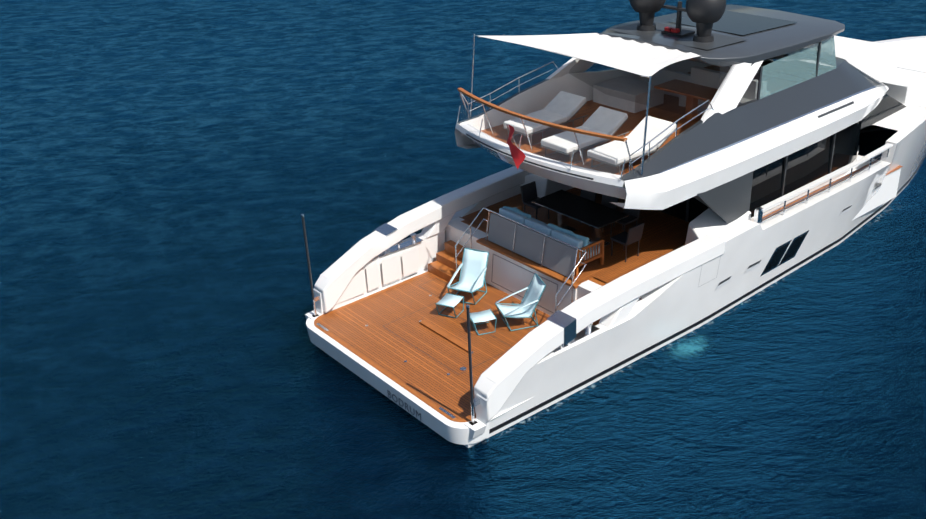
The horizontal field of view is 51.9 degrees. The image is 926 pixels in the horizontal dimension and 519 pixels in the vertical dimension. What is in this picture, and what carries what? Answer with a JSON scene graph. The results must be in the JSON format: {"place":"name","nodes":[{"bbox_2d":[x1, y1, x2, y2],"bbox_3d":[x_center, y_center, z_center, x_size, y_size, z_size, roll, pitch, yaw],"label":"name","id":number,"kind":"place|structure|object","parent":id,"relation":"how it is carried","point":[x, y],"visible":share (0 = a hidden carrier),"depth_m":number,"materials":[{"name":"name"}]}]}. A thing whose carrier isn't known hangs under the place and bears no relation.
{"place":"outdoors","nodes":[
{"label":"outdoors","id":0,"kind":"place"},
{"bbox_2d":[339,268,532,421],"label":"light strips","id":1,"kind":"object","parent":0,"point":[414,275],"depth_m":22.96,"materials":[{"name":"white plastic"}]},
{"bbox_2d":[0,0,925,518],"bbox_3d":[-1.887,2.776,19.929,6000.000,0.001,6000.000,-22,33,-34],"label":"sea water","id":2,"kind":"structure","parent":0,"point":[172,172],"depth_m":22.93,"materials":[{"name":"blue liquid"}]},
{"bbox_2d":[305,36,925,447],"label":"yacht hull","id":3,"kind":"object","parent":2,"relation":"on","point":[673,310],"visible":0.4,"depth_m":21.60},
{"bbox_2d":[306,318,489,444],"bbox_3d":[-1.631,2.398,19.990,0.700,0.400,5.860,-22,33,-34],"label":"stern platform edge","id":4,"kind":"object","parent":3,"relation":"attached to","point":[441,424],"depth_m":19.26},
{"bbox_2d":[301,214,479,424],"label":"poles","id":5,"kind":"object","parent":4,"relation":"on","point":[473,401],"visible":0.9,"depth_m":17.81,"materials":[{"name":"black metal"}]},
{"bbox_2d":[387,390,420,419],"bbox_3d":[-1.181,2.911,19.025,0.004,0.175,1.114,-22,33,-34],"label":"name lettering","id":6,"kind":"object","parent":4,"relation":"attached to","point":[403,404],"visible":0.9,"depth_m":19.02,"materials":[{"name":"grey"}]},
{"bbox_2d":[315,273,549,421],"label":"deck floor","id":7,"kind":"structure","parent":4,"relation":"on","point":[420,372],"depth_m":20.93,"materials":[{"name":"brown wood"}]},
{"bbox_2d":[314,271,509,421],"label":"deck seams","id":8,"kind":"object","parent":7,"relation":"on","point":[441,410],"visible":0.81,"depth_m":20.55,"materials":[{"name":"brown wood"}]},
{"bbox_2d":[436,293,463,317],"bbox_3d":[-0.291,1.072,21.642,0.678,0.346,0.638,-22,33,-34],"label":"footstool frame","id":9,"kind":"object","parent":7,"relation":"on","point":[451,307],"visible":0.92,"depth_m":21.60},
{"bbox_2d":[437,294,462,306],"bbox_3d":[-0.297,0.935,21.573,0.655,0.028,0.614,-22,33,-34],"label":"footstool seat","id":10,"kind":"object","parent":9,"relation":"attached to","point":[450,300],"visible":1,"depth_m":21.59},
{"bbox_2d":[447,248,488,304],"bbox_3d":[0.129,0.415,22.197,0.650,0.988,0.986,10,29,24],"label":"deck chair frame","id":11,"kind":"object","parent":7,"relation":"on","point":[474,303],"visible":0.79,"depth_m":22.25,"materials":[{"name":"teal"}]},
{"bbox_2d":[447,249,487,291],"bbox_3d":[0.124,0.318,22.148,0.680,0.764,0.960,10,29,24],"label":"deck chair fabric","id":12,"kind":"object","parent":11,"relation":"on","point":[473,266],"visible":0.92,"depth_m":22.36,"materials":[{"name":"teal fabric"}]},
{"bbox_2d":[470,309,496,334],"bbox_3d":[0.421,1.387,20.949,0.675,0.346,0.632,-22,33,-34],"label":"footstool frame","id":13,"kind":"object","parent":7,"relation":"on","point":[482,323],"visible":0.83,"depth_m":20.85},
{"bbox_2d":[470,309,495,322],"bbox_3d":[0.415,1.250,20.881,0.652,0.028,0.609,-22,33,-34],"label":"footstool seat","id":14,"kind":"object","parent":13,"relation":"on","point":[483,316],"visible":0.86,"depth_m":20.87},
{"bbox_2d":[495,273,545,330],"bbox_3d":[1.267,0.949,21.027,0.986,0.988,0.650,-10,28,-14],"label":"deck chair frame","id":15,"kind":"object","parent":7,"relation":"on","point":[518,304],"visible":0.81,"depth_m":20.94,"materials":[{"name":"teal"}]},
{"bbox_2d":[496,274,544,317],"bbox_3d":[1.262,0.852,20.979,0.960,0.764,0.680,-10,28,-14],"label":"deck chair fabric","id":16,"kind":"object","parent":15,"relation":"on","point":[525,307],"visible":0.88,"depth_m":21.09,"materials":[{"name":"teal fabric"}]},
{"bbox_2d":[336,223,599,352],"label":"bulwark panels","id":17,"kind":"object","parent":3,"relation":"attached to","point":[391,269],"visible":0.46,"depth_m":22.52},
{"bbox_2d":[428,220,605,325],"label":"steps","id":18,"kind":"structure","parent":3,"relation":"attached to","point":[443,266],"depth_m":23.08,"materials":[{"name":"brown wood"}]},
{"bbox_2d":[314,166,725,420],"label":"bulwarks","id":19,"kind":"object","parent":3,"relation":"attached to","point":[611,303],"depth_m":20.00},
{"bbox_2d":[478,243,576,315],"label":"transom wall","id":20,"kind":"structure","parent":3,"relation":"attached to","point":[507,275],"depth_m":21.97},
{"bbox_2d":[460,160,902,299],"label":"deck floor","id":21,"kind":"structure","parent":3,"relation":"on","point":[663,234],"depth_m":22.84,"materials":[{"name":"brown wood"}]},
{"bbox_2d":[485,205,603,280],"bbox_3d":[1.858,-0.492,21.892,1.094,0.765,2.914,-22,33,-34],"label":"yacht sofa frame","id":22,"kind":"object","parent":21,"relation":"on","point":[560,257],"visible":0.77,"depth_m":21.44,"materials":[{"name":"grey fabric"}]},
{"bbox_2d":[499,207,599,260],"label":"yacht sofa cushions","id":23,"kind":"object","parent":22,"relation":"on","point":[538,225],"visible":0.38,"depth_m":21.41,"materials":[{"name":"blue fabric"}]},
{"bbox_2d":[532,190,628,246],"bbox_3d":[2.763,-0.888,22.605,1.020,0.750,2.190,-22,33,-34],"label":"dining table","id":24,"kind":"object","parent":21,"relation":"on","point":[595,216],"visible":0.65,"depth_m":22.36,"materials":[{"name":"grey wood"}]},
{"bbox_2d":[520,181,643,261],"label":"dining chairs","id":25,"kind":"object","parent":21,"relation":"on","point":[624,238],"visible":0.52,"depth_m":22.70,"materials":[{"name":"brown"}]},
{"bbox_2d":[520,173,750,244],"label":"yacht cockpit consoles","id":26,"kind":"object","parent":21,"relation":"on","point":[707,221],"visible":0.23,"depth_m":21.51,"materials":[{"name":"white plastic"}]},
{"bbox_2d":[694,171,752,222],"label":"yacht aft struts","id":27,"kind":"object","parent":26,"relation":"on","point":[728,202],"visible":0.29,"depth_m":21.08,"materials":[{"name":"grey"}]},
{"bbox_2d":[658,61,906,221],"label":"window","id":28,"kind":"structure","parent":3,"relation":"on","point":[808,164],"depth_m":24.03,"materials":[{"name":"black glass"}]},
{"bbox_2d":[455,54,888,209],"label":"yacht superstructure sides","id":29,"kind":"object","parent":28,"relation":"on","point":[651,187],"visible":0.58,"depth_m":21.79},
{"bbox_2d":[470,34,651,173],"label":"awning poles","id":30,"kind":"object","parent":29,"relation":"on","point":[646,119],"visible":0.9,"depth_m":18.90,"materials":[{"name":"silver metal"}]},
{"bbox_2d":[480,33,699,76],"bbox_3d":[3.087,-4.645,21.084,2.980,0.404,5.200,-22,33,-34],"label":"awning","id":31,"kind":"object","parent":30,"relation":"attached to","point":[642,59],"visible":0.94,"depth_m":21.50,"materials":[{"name":"white fabric"}]},
{"bbox_2d":[546,58,763,122],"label":"yacht hardtop pillars","id":32,"kind":"structure","parent":29,"relation":"on","point":[734,85],"depth_m":21.06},
{"bbox_2d":[599,4,844,66],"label":"hardtop roof","id":33,"kind":"structure","parent":32,"relation":"on","point":[804,31],"depth_m":22.39,"materials":[{"name":"grey"}]},
{"bbox_2d":[629,0,725,42],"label":"radar domes","id":34,"kind":"structure","parent":33,"relation":"on","point":[704,15],"depth_m":21.82,"materials":[{"name":"black plastic"}]},
{"bbox_2d":[607,10,796,49],"bbox_3d":[6.040,-5.704,23.306,4.100,0.160,3.000,-22,33,-34],"label":"roof panel","id":35,"kind":"object","parent":33,"relation":"in","point":[737,23],"visible":0.7,"depth_m":23.22,"materials":[{"name":"grey glass"}]},
{"bbox_2d":[571,62,759,114],"bbox_3d":[4.786,-4.512,22.704,1.850,1.360,4.600,-22,33,-34],"label":"yacht fly enclosure","id":36,"kind":"object","parent":29,"relation":"on","point":[674,77],"visible":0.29,"depth_m":21.72,"materials":[{"name":"grey plastic"}]},
{"bbox_2d":[660,84,883,172],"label":"side trim","id":37,"kind":"structure","parent":29,"relation":"attached to","point":[834,110],"depth_m":22.12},
{"bbox_2d":[756,36,835,99],"bbox_3d":[7.050,-5.406,24.371,4.050,0.930,4.100,-22,33,-34],"label":"windshield","id":38,"kind":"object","parent":29,"relation":"on","point":[803,64],"depth_m":22.77,"materials":[{"name":"clear glass"}]},
{"bbox_2d":[685,133,835,221],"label":"window mullions","id":39,"kind":"object","parent":28,"relation":"attached to","point":[783,180],"visible":0.1,"depth_m":23.46,"materials":[{"name":"grey metal"}]},
{"bbox_2d":[698,184,880,289],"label":"hull windows","id":40,"kind":"structure","parent":3,"relation":"in","point":[780,251],"depth_m":22.91,"materials":[{"name":"black glass"}]},
{"bbox_2d":[754,143,892,223],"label":"yacht side rails","id":41,"kind":"object","parent":3,"relation":"attached to","point":[758,213],"visible":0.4,"depth_m":22.84,"materials":[{"name":"white metal"}]},
{"bbox_2d":[861,48,925,130],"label":"bow deck","id":42,"kind":"structure","parent":3,"relation":"on","point":[912,97],"depth_m":27.43,"materials":[{"name":"white"}]},
{"bbox_2d":[834,35,925,67],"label":"yacht awning","id":43,"kind":"object","parent":42,"relation":"on","point":[886,55],"visible":0.46,"depth_m":26.54,"materials":[{"name":"white fabric"}]},
{"bbox_2d":[455,207,586,311],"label":"stair handrails","id":44,"kind":"object","parent":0,"point":[470,238],"visible":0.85,"depth_m":20.52,"materials":[{"name":"silver metal"}]},
{"bbox_2d":[503,206,588,252],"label":"sofa cushions","id":45,"kind":"object","parent":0,"point":[569,232],"visible":0.35,"depth_m":21.33,"materials":[{"name":"blue fabric"}]},
{"bbox_2d":[445,155,900,304],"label":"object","id":46,"kind":"object","parent":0,"point":[456,229],"visible":0.14,"depth_m":23.84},
{"bbox_2d":[786,50,844,66],"bbox_3d":[9.290,-5.580,26.346,2.800,0.980,3.933,-22,33,-34],"label":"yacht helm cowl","id":47,"kind":"object","parent":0,"point":[839,61],"visible":0.08,"depth_m":24.61,"materials":[{"name":"white plastic"}]},
{"bbox_2d":[842,58,925,85],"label":"yacht foredeck cushions","id":48,"kind":"object","parent":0,"point":[892,75],"visible":0.5,"depth_m":28.43,"materials":[{"name":"white fabric"}]},
{"bbox_3d":[5.361,-3.525,23.684,8.700,0.430,5.200,-22,33,-34],"label":"yacht flybridge structure","id":49,"kind":"object","parent":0,"visible":0},
{"bbox_2d":[455,122,626,198],"bbox_3d":[2.904,-2.643,21.836,4.490,0.720,5.240,-22,33,-34],"label":"upper deck bulwark","id":50,"kind":"object","parent":49,"relation":"on","point":[607,184],"visible":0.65,"depth_m":19.99,"materials":[{"name":"grey"}]},
{"bbox_2d":[506,124,525,168],"bbox_3d":[1.103,-2.389,19.984,0.337,0.870,0.656,-5,27,-4],"label":"flag","id":51,"kind":"object","parent":50,"relation":"on","point":[518,155],"visible":1,"depth_m":19.88,"materials":[{"name":"red fabric"}]},
{"bbox_2d":[466,133,592,179],"bbox_3d":[1.258,-2.222,20.518,0.248,0.040,4.000,-22,33,-34],"label":"yacht flybridge slot","id":52,"kind":"object","parent":50,"relation":"attached to","point":[531,162],"visible":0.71,"depth_m":20.06,"materials":[{"name":"grey"}]},
{"bbox_2d":[456,61,713,180],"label":"yacht flybridge rails","id":53,"kind":"object","parent":50,"relation":"on","point":[462,91],"visible":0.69,"depth_m":19.91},
{"bbox_2d":[460,95,624,174],"bbox_3d":[1.409,-2.740,20.420,0.398,0.730,5.100,-22,33,-34],"label":"railing","id":54,"kind":"object","parent":53,"relation":"attached to","point":[546,139],"visible":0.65,"depth_m":19.83,"materials":[{"name":"clear glass"}]},
{"bbox_2d":[481,65,758,188],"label":"deck floor","id":55,"kind":"structure","parent":49,"relation":"on","point":[667,110],"depth_m":22.57,"materials":[{"name":"brown wood"}]},
{"bbox_2d":[503,102,675,175],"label":"sun lounger frames","id":56,"kind":"structure","parent":55,"relation":"on","point":[592,158],"depth_m":20.78,"materials":[{"name":"silver metal"}]},
{"bbox_2d":[503,91,675,164],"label":"sun loungers","id":57,"kind":"object","parent":56,"relation":"on","point":[561,107],"visible":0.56,"depth_m":20.94,"materials":[{"name":"white fabric"}]},
{"bbox_2d":[593,66,757,119],"bbox_3d":[5.237,-4.167,23.491,1.900,0.900,3.700,-22,33,-34],"label":"sofa","id":58,"kind":"object","parent":55,"relation":"on","point":[676,84],"visible":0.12,"depth_m":23.59,"materials":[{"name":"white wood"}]}
]}

